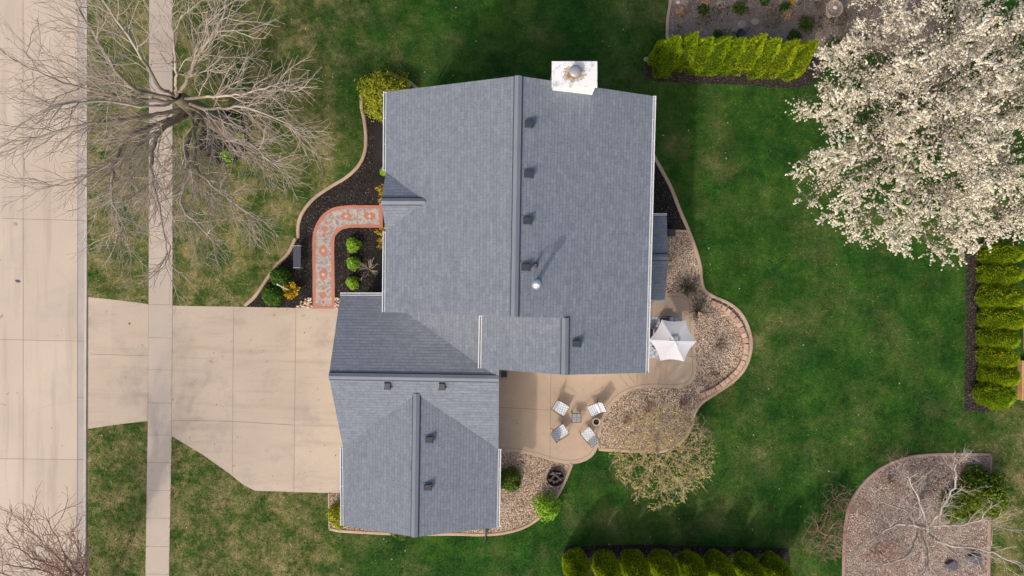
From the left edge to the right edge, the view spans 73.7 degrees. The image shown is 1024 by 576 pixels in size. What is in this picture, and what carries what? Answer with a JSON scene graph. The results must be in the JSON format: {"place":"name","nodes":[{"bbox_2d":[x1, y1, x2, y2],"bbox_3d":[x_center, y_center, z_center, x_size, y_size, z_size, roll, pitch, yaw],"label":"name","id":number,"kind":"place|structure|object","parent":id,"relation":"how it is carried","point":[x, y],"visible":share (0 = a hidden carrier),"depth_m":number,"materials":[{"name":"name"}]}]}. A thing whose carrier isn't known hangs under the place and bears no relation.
{"place":"outdoors","nodes":[
{"label":"outdoors","id":0,"kind":"place"},
{"bbox_2d":[0,0,77,575],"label":"street","id":1,"kind":"structure","parent":0,"point":[38,351],"depth_m":34.73,"materials":[{"name":"concrete"}]},
{"bbox_2d":[145,0,172,575],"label":"sidewalk","id":2,"kind":"structure","parent":0,"point":[159,337],"depth_m":34.59,"materials":[{"name":"concrete"}]},
{"bbox_2d":[171,306,342,492],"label":"driveway","id":3,"kind":"structure","parent":0,"point":[267,422],"depth_m":34.59,"materials":[{"name":"concrete"}]},
{"bbox_2d":[312,203,382,308],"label":"garden path","id":4,"kind":"structure","parent":0,"point":[331,223],"depth_m":34.57,"materials":[{"name":"stone"}]},
{"bbox_2d":[87,0,1023,575],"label":"lawn","id":5,"kind":"structure","parent":0,"point":[420,552],"depth_m":34.60,"materials":[{"name":"green plant"}]},
{"bbox_2d":[0,480,91,575],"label":"bare tree","id":6,"kind":"object","parent":5,"relation":"on","point":[53,556],"visible":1,"depth_m":29.67,"materials":[{"name":"brown plant"}]},
{"bbox_2d":[88,297,148,428],"bbox_3d":[-19.956,3.798,34.642,3.068,0.115,6.677,0,90,0],"label":"driveway apron","id":7,"kind":"object","parent":5,"relation":"on","point":[117,348],"visible":1,"depth_m":34.59,"materials":[{"name":"concrete"}]},
{"bbox_2d":[198,111,248,163],"bbox_3d":[-14.597,-7.623,34.619,2.578,0.062,2.703,0,90,0],"label":"tree mulch ring","id":8,"kind":"object","parent":5,"relation":"on","point":[204,130],"visible":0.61,"depth_m":34.59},
{"bbox_2d":[0,0,335,313],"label":"bare tree","id":9,"kind":"object","parent":8,"relation":"on","point":[223,125],"visible":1,"depth_m":28.48,"materials":[{"name":"brown plant"}]},
{"bbox_2d":[219,147,234,161],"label":"perennial","id":10,"kind":"object","parent":8,"relation":"on","point":[227,157],"visible":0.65,"depth_m":34.42,"materials":[{"name":"green plant"}]},
{"bbox_2d":[246,79,412,307],"bbox_3d":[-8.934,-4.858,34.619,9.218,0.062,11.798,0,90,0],"label":"front mulch bed","id":11,"kind":"object","parent":5,"relation":"on","point":[378,178],"visible":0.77,"depth_m":34.59,"materials":[{"name":"brown wood"}]},
{"bbox_2d":[244,238,296,306],"bbox_3d":[-12.195,-0.762,34.575,0.327,0.090,4.303,37,90,0],"label":"bed edging","id":12,"kind":"object","parent":11,"relation":"on","point":[266,279],"visible":0.92,"depth_m":34.53,"materials":[{"name":"concrete"}]},
{"bbox_2d":[261,283,285,305],"bbox_3d":[-11.992,0.319,34.103,1.191,1.005,1.208,-19,90,0],"label":"boxwood","id":13,"kind":"object","parent":11,"relation":"on","point":[271,294],"visible":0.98,"depth_m":33.97,"materials":[{"name":"green plant"}]},
{"bbox_2d":[269,266,291,286],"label":"boxwood","id":14,"kind":"object","parent":11,"relation":"on","point":[280,275],"visible":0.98,"depth_m":33.96,"materials":[{"name":"green plant"}]},
{"bbox_2d":[282,282,299,299],"bbox_3d":[-11.003,0.119,34.175,0.927,0.860,0.848,-37,90,0],"label":"forsythia","id":15,"kind":"object","parent":11,"relation":"on","point":[292,292],"visible":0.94,"depth_m":33.98,"materials":[{"name":"yellow plant"}]},
{"bbox_2d":[293,245,303,267],"bbox_3d":[-10.765,-1.568,34.374,0.432,0.453,1.140,0,90,0],"label":"garden bench","id":16,"kind":"object","parent":11,"relation":"on","point":[296,256],"visible":1,"depth_m":34.16,"materials":[{"name":"grey"}]},
{"bbox_2d":[296,297,312,308],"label":"cobbles","id":17,"kind":"object","parent":11,"relation":"on","point":[308,305],"visible":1,"depth_m":34.54,"materials":[{"name":"beige stone"}]},
{"bbox_2d":[345,276,359,289],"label":"round shrub","id":18,"kind":"object","parent":11,"relation":"on","point":[352,283],"visible":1,"depth_m":34.17,"materials":[{"name":"green plant"}]},
{"bbox_2d":[345,237,361,253],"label":"round shrub","id":19,"kind":"object","parent":11,"relation":"on","point":[353,244],"visible":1,"depth_m":34.17,"materials":[{"name":"green plant"}]},
{"bbox_2d":[346,256,360,271],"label":"round shrub","id":20,"kind":"object","parent":11,"relation":"on","point":[352,262],"visible":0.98,"depth_m":34.17,"materials":[{"name":"green plant"}]},
{"bbox_2d":[374,225,385,248],"bbox_3d":[-6.328,-2.509,34.141,0.951,0.928,1.173,-10,90,0],"label":"forsythia","id":21,"kind":"object","parent":11,"relation":"on","point":[381,234],"visible":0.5,"depth_m":33.91,"materials":[{"name":"yellow plant"}]},
{"bbox_2d":[353,65,412,123],"bbox_3d":[-6.422,-9.846,33.790,3.062,1.636,3.313,26,90,0],"label":"leafy shrub","id":22,"kind":"object","parent":11,"relation":"on","point":[374,90],"visible":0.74,"depth_m":33.68,"materials":[{"name":"green plant"}]},
{"bbox_2d":[296,74,417,237],"bbox_3d":[-8.572,-7.003,34.575,2.750,0.090,9.823,42,90,0],"label":"bed edging","id":23,"kind":"object","parent":5,"relation":"on","point":[332,185],"visible":0.74,"depth_m":34.53,"materials":[{"name":"concrete"}]},
{"bbox_2d":[330,452,569,532],"bbox_3d":[-3.122,10.300,34.619,12.299,0.062,4.382,0,90,0],"label":"side gravel bed","id":24,"kind":"object","parent":5,"relation":"on","point":[529,515],"visible":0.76,"depth_m":34.59,"materials":[{"name":"beige gravel"}]},
{"bbox_2d":[326,501,344,530],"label":"leafy shrub","id":25,"kind":"object","parent":24,"relation":"on","point":[333,517],"visible":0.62,"depth_m":33.81,"materials":[{"name":"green plant"}]},
{"bbox_2d":[329,464,572,535],"bbox_3d":[-2.772,11.770,34.575,12.802,0.090,2.638,-15,90,0],"label":"bed edging","id":26,"kind":"object","parent":24,"relation":"on","point":[471,534],"visible":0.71,"depth_m":34.53,"materials":[{"name":"concrete"}]},
{"bbox_2d":[500,465,521,493],"bbox_3d":[-0.170,9.667,34.181,1.308,0.852,1.473,0,90,0],"label":"leafy shrub","id":27,"kind":"object","parent":24,"relation":"on","point":[511,480],"visible":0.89,"depth_m":34.09,"materials":[{"name":"green plant"}]},
{"bbox_2d":[530,490,561,522],"bbox_3d":[1.693,10.947,33.813,1.577,1.583,1.509,0,90,0],"label":"leafy shrub","id":28,"kind":"object","parent":24,"relation":"on","point":[547,509],"visible":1,"depth_m":33.77,"materials":[{"name":"green plant"}]},
{"bbox_2d":[547,469,563,486],"bbox_3d":[2.189,9.569,34.484,0.888,0.192,0.882,0,90,0],"label":"fire bowl","id":29,"kind":"object","parent":24,"relation":"on","point":[555,478],"visible":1,"depth_m":34.45,"materials":[{"name":"grey metal"}]},
{"bbox_2d":[328,61,667,537],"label":"house","id":30,"kind":"structure","parent":5,"relation":"on","point":[526,228],"depth_m":28.43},
{"bbox_2d":[666,0,671,38],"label":"bed edging","id":31,"kind":"object","parent":5,"relation":"on","point":[668,17],"visible":0.84,"depth_m":34.53,"materials":[{"name":"concrete"}]},
{"bbox_2d":[653,161,685,229],"bbox_3d":[7.042,-4.879,34.591,3.811,0.018,3.974,0,90,0],"label":"back mulch bed","id":32,"kind":"object","parent":5,"relation":"on","point":[663,205],"visible":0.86,"depth_m":34.58,"materials":[{"name":"black wood"}]},
{"bbox_2d":[598,232,749,449],"bbox_3d":[7.952,0.716,34.619,8.336,0.062,15.164,0,90,0],"label":"back gravel bed","id":33,"kind":"object","parent":5,"relation":"on","point":[616,404],"visible":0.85,"depth_m":34.59,"materials":[{"name":"beige gravel"}]},
{"bbox_2d":[599,447,655,452],"bbox_3d":[5.920,8.237,34.585,3.032,0.070,0.192,3,90,0],"label":"bed edging","id":34,"kind":"object","parent":33,"relation":"on","point":[612,449],"visible":0.6,"depth_m":34.55,"materials":[{"name":"concrete"}]},
{"bbox_2d":[607,394,719,510],"bbox_3d":[7.205,7.852,32.523,5.295,4.199,5.659,0,90,0],"label":"budding tree","id":35,"kind":"object","parent":33,"relation":"on","point":[667,456],"visible":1,"depth_m":31.97,"materials":[{"name":"plant"}]},
{"bbox_2d":[679,275,698,298],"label":"dormant shrub","id":36,"kind":"object","parent":33,"relation":"on","point":[692,289],"visible":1,"depth_m":34.28,"materials":[{"name":"brown plant"}]},
{"bbox_2d":[684,294,719,321],"bbox_3d":[9.433,1.027,34.203,1.881,0.818,1.523,0,90,0],"label":"dormant shrub","id":37,"kind":"object","parent":33,"relation":"on","point":[700,308],"visible":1,"depth_m":34.16,"materials":[{"name":"brown plant"}]},
{"bbox_2d":[654,155,752,452],"bbox_3d":[9.607,0.738,34.575,5.206,0.090,15.297,0,90,0],"label":"bed edging","id":38,"kind":"object","parent":33,"relation":"on","point":[732,305],"visible":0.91,"depth_m":34.53,"materials":[{"name":"concrete"}]},
{"bbox_2d":[709,332,732,357],"bbox_3d":[10.458,2.887,34.413,1.392,0.388,1.438,0,90,0],"label":"dormant shrub","id":39,"kind":"object","parent":33,"relation":"on","point":[722,343],"visible":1,"depth_m":34.38,"materials":[{"name":"brown plant"}]},
{"bbox_2d":[699,300,748,397],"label":"retaining wall","id":40,"kind":"structure","parent":33,"relation":"on","point":[745,350],"depth_m":34.42,"materials":[{"name":"beige stone"}]},
{"bbox_2d":[561,544,789,575],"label":"mulch strip","id":41,"kind":"object","parent":5,"relation":"on","point":[681,549],"visible":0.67,"depth_m":34.59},
{"bbox_2d":[561,547,590,575],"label":"arborvitae","id":42,"kind":"object","parent":41,"relation":"on","point":[575,562],"visible":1,"depth_m":32.89,"materials":[{"name":"green plant"}]},
{"bbox_2d":[591,548,620,575],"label":"arborvitae","id":43,"kind":"object","parent":41,"relation":"on","point":[605,562],"visible":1,"depth_m":32.96,"materials":[{"name":"green plant"}]},
{"bbox_2d":[619,548,651,575],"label":"arborvitae","id":44,"kind":"object","parent":41,"relation":"on","point":[632,562],"visible":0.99,"depth_m":32.99,"materials":[{"name":"green plant"}]},
{"bbox_2d":[647,548,680,575],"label":"arborvitae","id":45,"kind":"object","parent":41,"relation":"on","point":[662,562],"visible":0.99,"depth_m":33.00,"materials":[{"name":"green plant"}]},
{"bbox_2d":[675,549,708,575],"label":"arborvitae","id":46,"kind":"object","parent":41,"relation":"on","point":[690,563],"visible":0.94,"depth_m":33.01,"materials":[{"name":"green plant"}]},
{"bbox_2d":[703,548,736,575],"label":"arborvitae","id":47,"kind":"object","parent":41,"relation":"on","point":[717,562],"visible":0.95,"depth_m":33.01,"materials":[{"name":"green plant"}]},
{"bbox_2d":[731,549,765,575],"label":"arborvitae","id":48,"kind":"object","parent":41,"relation":"on","point":[743,563],"visible":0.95,"depth_m":33.09,"materials":[{"name":"green plant"}]},
{"bbox_2d":[758,550,794,575],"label":"arborvitae","id":49,"kind":"object","parent":41,"relation":"on","point":[773,563],"visible":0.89,"depth_m":33.11,"materials":[{"name":"green plant"}]},
{"bbox_2d":[685,415,711,445],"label":"bare tree","id":50,"kind":"object","parent":5,"relation":"on","point":[705,429],"visible":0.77,"depth_m":33.67,"materials":[{"name":"brown plant"}]},
{"bbox_2d":[645,57,827,87],"bbox_3d":[11.367,-11.279,34.592,9.268,0.017,2.049,3,90,0],"label":"mulch strip","id":51,"kind":"object","parent":5,"relation":"on","point":[736,77],"visible":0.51,"depth_m":34.58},
{"bbox_2d":[646,34,684,78],"bbox_3d":[7.486,-11.190,32.548,1.656,4.103,1.636,14,90,0],"label":"arborvitae","id":52,"kind":"object","parent":51,"relation":"on","point":[664,56],"visible":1,"depth_m":32.57,"materials":[{"name":"green plant"}]},
{"bbox_2d":[672,31,699,72],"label":"arborvitae","id":53,"kind":"object","parent":51,"relation":"on","point":[690,41],"visible":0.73,"depth_m":32.00,"materials":[{"name":"green plant"}]},
{"bbox_2d":[683,36,715,75],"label":"arborvitae","id":54,"kind":"object","parent":51,"relation":"on","point":[706,44],"visible":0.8,"depth_m":32.28,"materials":[{"name":"green plant"}]},
{"bbox_2d":[700,35,732,76],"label":"arborvitae","id":55,"kind":"object","parent":51,"relation":"on","point":[716,57],"visible":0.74,"depth_m":32.19,"materials":[{"name":"green plant"}]},
{"bbox_2d":[714,36,746,76],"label":"arborvitae","id":56,"kind":"object","parent":51,"relation":"on","point":[735,54],"visible":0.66,"depth_m":32.32,"materials":[{"name":"green plant"}]},
{"bbox_2d":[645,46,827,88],"bbox_3d":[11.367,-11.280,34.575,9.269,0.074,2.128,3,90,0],"label":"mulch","id":57,"kind":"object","parent":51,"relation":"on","point":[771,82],"visible":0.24,"depth_m":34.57,"materials":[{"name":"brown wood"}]},
{"bbox_2d":[727,32,768,76],"bbox_3d":[11.224,-11.284,32.462,1.694,4.276,1.607,-16,90,0],"label":"arborvitae","id":58,"kind":"object","parent":51,"relation":"on","point":[754,50],"visible":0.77,"depth_m":31.98,"materials":[{"name":"green plant"}]},
{"bbox_2d":[746,37,782,79],"bbox_3d":[12.119,-11.164,32.651,1.656,3.898,1.636,2,90,0],"label":"arborvitae","id":59,"kind":"object","parent":51,"relation":"on","point":[772,48],"visible":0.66,"depth_m":32.23,"materials":[{"name":"green plant"}]},
{"bbox_2d":[760,38,800,79],"bbox_3d":[12.935,-11.143,32.631,1.646,3.938,1.647,4,90,0],"label":"arborvitae","id":60,"kind":"object","parent":51,"relation":"on","point":[786,55],"visible":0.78,"depth_m":32.28,"materials":[{"name":"green plant"}]},
{"bbox_2d":[778,39,820,81],"bbox_3d":[13.808,-11.160,32.585,1.687,4.030,1.779,37,90,0],"label":"arborvitae","id":61,"kind":"object","parent":51,"relation":"on","point":[807,50],"visible":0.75,"depth_m":32.23,"materials":[{"name":"green plant"}]},
{"bbox_2d":[669,0,938,55],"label":"gravel bed","id":62,"kind":"object","parent":5,"relation":"on","point":[761,8],"visible":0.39,"depth_m":34.59,"materials":[{"name":"gravel"}]},
{"bbox_2d":[674,5,688,16],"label":"perennial","id":63,"kind":"object","parent":62,"relation":"on","point":[681,10],"visible":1,"depth_m":34.48,"materials":[{"name":"brown plant"}]},
{"bbox_2d":[697,3,708,15],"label":"perennial","id":64,"kind":"object","parent":62,"relation":"on","point":[704,9],"visible":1,"depth_m":34.42,"materials":[{"name":"green plant"}]},
{"bbox_2d":[731,0,748,15],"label":"perennial","id":65,"kind":"object","parent":62,"relation":"on","point":[739,7],"visible":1,"depth_m":34.44,"materials":[{"name":"green plant"}]},
{"bbox_2d":[676,0,886,45],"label":"ground cover","id":66,"kind":"object","parent":62,"relation":"on","point":[720,4],"visible":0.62,"depth_m":34.52,"materials":[{"name":"plant"}]},
{"bbox_2d":[781,6,794,21],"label":"perennial","id":67,"kind":"object","parent":62,"relation":"on","point":[789,13],"visible":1,"depth_m":34.47,"materials":[{"name":"brown plant"}]},
{"bbox_2d":[787,28,801,40],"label":"perennial","id":68,"kind":"object","parent":62,"relation":"on","point":[793,35],"visible":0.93,"depth_m":34.45,"materials":[{"name":"green plant"}]},
{"bbox_2d":[797,15,816,33],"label":"perennial","id":69,"kind":"object","parent":62,"relation":"on","point":[807,23],"visible":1,"depth_m":34.48,"materials":[{"name":"green plant"}]},
{"bbox_2d":[824,0,843,17],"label":"stone basin","id":70,"kind":"object","parent":62,"relation":"on","point":[834,8],"visible":1,"depth_m":34.03,"materials":[{"name":"white stone"}]},
{"bbox_2d":[800,507,858,565],"bbox_3d":[15.531,12.114,33.463,2.751,2.323,2.868,0,90,0],"label":"bare tree","id":71,"kind":"object","parent":5,"relation":"on","point":[820,531],"visible":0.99,"depth_m":33.34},
{"bbox_2d":[821,483,857,513],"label":"bare tree","id":72,"kind":"object","parent":5,"relation":"on","point":[847,505],"visible":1,"depth_m":33.76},
{"bbox_2d":[785,0,1023,270],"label":"pear tree","id":73,"kind":"object","parent":5,"relation":"on","point":[979,190],"visible":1,"depth_m":27.88,"materials":[{"name":"white plant"}]},
{"bbox_2d":[845,456,988,575],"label":"corner gravel bed","id":74,"kind":"object","parent":5,"relation":"on","point":[929,492],"visible":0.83,"depth_m":34.59,"materials":[{"name":"brown gravel"}]},
{"bbox_2d":[862,532,909,575],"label":"bare tree","id":75,"kind":"object","parent":74,"relation":"on","point":[882,555],"visible":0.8,"depth_m":33.65,"materials":[{"name":"brown plant"}]},
{"bbox_2d":[842,452,990,575],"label":"bed edging","id":76,"kind":"object","parent":74,"relation":"on","point":[867,479],"visible":0.85,"depth_m":34.53,"materials":[{"name":"brown stone"}]},
{"bbox_2d":[828,446,1023,575],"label":"bare tree","id":77,"kind":"object","parent":74,"relation":"on","point":[926,528],"visible":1,"depth_m":31.66,"materials":[{"name":"grey plant"}]},
{"bbox_2d":[945,559,957,570],"bbox_3d":[22.220,14.018,34.485,0.531,0.270,0.462,-26,90,0],"label":"rock","id":78,"kind":"object","parent":74,"relation":"on","point":[951,564],"visible":0.93,"depth_m":34.35,"materials":[{"name":"grey stone"}]},
{"bbox_2d":[936,490,977,530],"bbox_3d":[22.316,11.076,34.059,2.004,1.098,2.020,36,90,0],"label":"evergreen bush","id":79,"kind":"object","parent":74,"relation":"on","point":[959,512],"visible":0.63,"depth_m":33.93,"materials":[{"name":"green plant"}]},
{"bbox_2d":[965,553,981,564],"bbox_3d":[23.273,13.690,34.460,0.680,0.320,0.505,0,90,0],"label":"rock","id":80,"kind":"object","parent":74,"relation":"on","point":[973,559],"visible":0.63,"depth_m":34.30,"materials":[{"name":"grey stone"}]},
{"bbox_2d":[950,463,1011,520],"bbox_3d":[23.343,10.206,33.561,2.960,2.094,2.804,0,90,0],"label":"evergreen bush","id":81,"kind":"object","parent":74,"relation":"on","point":[995,491],"visible":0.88,"depth_m":33.49,"materials":[{"name":"green plant"}]},
{"bbox_2d":[987,455,991,575],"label":"bed edging","id":82,"kind":"object","parent":74,"relation":"on","point":[989,533],"visible":0.52,"depth_m":34.53,"materials":[{"name":"stone"}]},
{"bbox_2d":[964,242,1014,411],"bbox_3d":[24.193,1.987,34.619,2.541,0.062,8.569,0,90,0],"label":"mulch strip","id":83,"kind":"object","parent":5,"relation":"on","point":[970,331],"visible":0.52,"depth_m":34.59,"materials":[{"name":"brown wood"}]},
{"bbox_2d":[970,381,1018,409],"bbox_3d":[23.822,5.283,33.546,1.598,2.108,1.527,-17,90,0],"label":"arborvitae","id":84,"kind":"object","parent":83,"relation":"on","point":[992,396],"visible":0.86,"depth_m":33.19,"materials":[{"name":"green plant"}]},
{"bbox_2d":[974,346,1020,368],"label":"arborvitae","id":85,"kind":"object","parent":83,"relation":"on","point":[992,357],"visible":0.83,"depth_m":32.99,"materials":[{"name":"green plant"}]},
{"bbox_2d":[975,327,1020,350],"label":"arborvitae","id":86,"kind":"object","parent":83,"relation":"on","point":[1004,339],"visible":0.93,"depth_m":33.00,"materials":[{"name":"green plant"}]},
{"bbox_2d":[974,284,1023,308],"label":"arborvitae","id":87,"kind":"object","parent":83,"relation":"on","point":[1000,296],"visible":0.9,"depth_m":32.85,"materials":[{"name":"green plant"}]},
{"bbox_2d":[976,364,1021,386],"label":"arborvitae","id":88,"kind":"object","parent":83,"relation":"on","point":[1008,377],"visible":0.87,"depth_m":32.94,"materials":[{"name":"green plant"}]},
{"bbox_2d":[975,307,1023,330],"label":"arborvitae","id":89,"kind":"object","parent":83,"relation":"on","point":[1011,318],"visible":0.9,"depth_m":32.80,"materials":[{"name":"green plant"}]},
{"bbox_2d":[976,263,1023,286],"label":"arborvitae","id":90,"kind":"object","parent":83,"relation":"on","point":[997,274],"visible":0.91,"depth_m":32.95,"materials":[{"name":"green plant"}]},
{"bbox_2d":[976,241,1023,265],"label":"arborvitae","id":91,"kind":"object","parent":83,"relation":"on","point":[1005,252],"visible":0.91,"depth_m":32.95,"materials":[{"name":"green plant"}]},
{"bbox_2d":[1017,360,1023,399],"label":"timber planter","id":92,"kind":"object","parent":5,"relation":"on","point":[1020,387],"visible":0.69,"depth_m":34.31,"materials":[{"name":"wood"}]},
{"bbox_2d":[498,293,695,463],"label":"patio","id":93,"kind":"structure","parent":0,"point":[530,420],"depth_m":34.57,"materials":[{"name":"beige concrete"}]},
{"bbox_2d":[551,421,568,442],"bbox_3d":[2.382,7.214,34.097,0.807,0.954,0.649,-33,90,0],"label":"armchair","id":94,"kind":"object","parent":93,"relation":"on","point":[560,431],"visible":1,"depth_m":34.11,"materials":[{"name":"grey"}]},
{"bbox_2d":[551,398,568,416],"bbox_3d":[2.409,5.966,34.097,0.807,0.954,0.649,31,90,0],"label":"armchair","id":95,"kind":"object","parent":93,"relation":"on","point":[560,407],"visible":1,"depth_m":34.12,"materials":[{"name":"grey fabric"}]},
{"bbox_2d":[571,411,580,422],"bbox_3d":[3.224,6.466,34.320,0.487,0.501,0.539,0,90,0],"label":"side table","id":96,"kind":"object","parent":93,"relation":"on","point":[576,417],"visible":1,"depth_m":34.07,"materials":[{"name":"grey tile"}]},
{"bbox_2d":[579,424,599,447],"bbox_3d":[3.884,7.392,34.097,0.649,0.954,0.807,-38,90,0],"label":"armchair","id":97,"kind":"object","parent":93,"relation":"on","point":[588,433],"visible":1,"depth_m":34.11,"materials":[{"name":"grey"}]},
{"bbox_2d":[586,400,606,417],"bbox_3d":[4.213,6.028,34.097,0.807,0.954,0.649,-24,90,0],"label":"armchair","id":98,"kind":"object","parent":93,"relation":"on","point":[597,407],"visible":1,"depth_m":34.05,"materials":[{"name":"grey fabric"}]},
{"bbox_2d":[649,317,679,357],"bbox_3d":[7.501,2.500,34.561,2.244,0.010,2.081,0,90,0],"label":"outdoor rug","id":99,"kind":"object","parent":93,"relation":"on","point":[654,322],"visible":0.21,"depth_m":34.56,"materials":[{"name":"grey fabric"}]},
{"bbox_2d":[650,320,696,360],"bbox_3d":[7.630,2.490,33.250,2.260,2.640,1.957,2,90,0],"label":"patio umbrella","id":100,"kind":"object","parent":99,"relation":"on","point":[672,340],"visible":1,"depth_m":32.30,"materials":[{"name":"white fabric"}]},
{"label":"ground","id":101,"kind":"structure","parent":0,"visible":0},
{"bbox_2d":[77,0,84,575],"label":"gutter pan","id":102,"kind":"object","parent":101,"relation":"on","point":[80,362],"visible":0.82,"depth_m":34.73,"materials":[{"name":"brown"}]},
{"bbox_2d":[83,0,87,575],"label":"street kerb","id":103,"kind":"structure","parent":101,"relation":"on","point":[85,499],"depth_m":34.59,"materials":[{"name":"concrete"}]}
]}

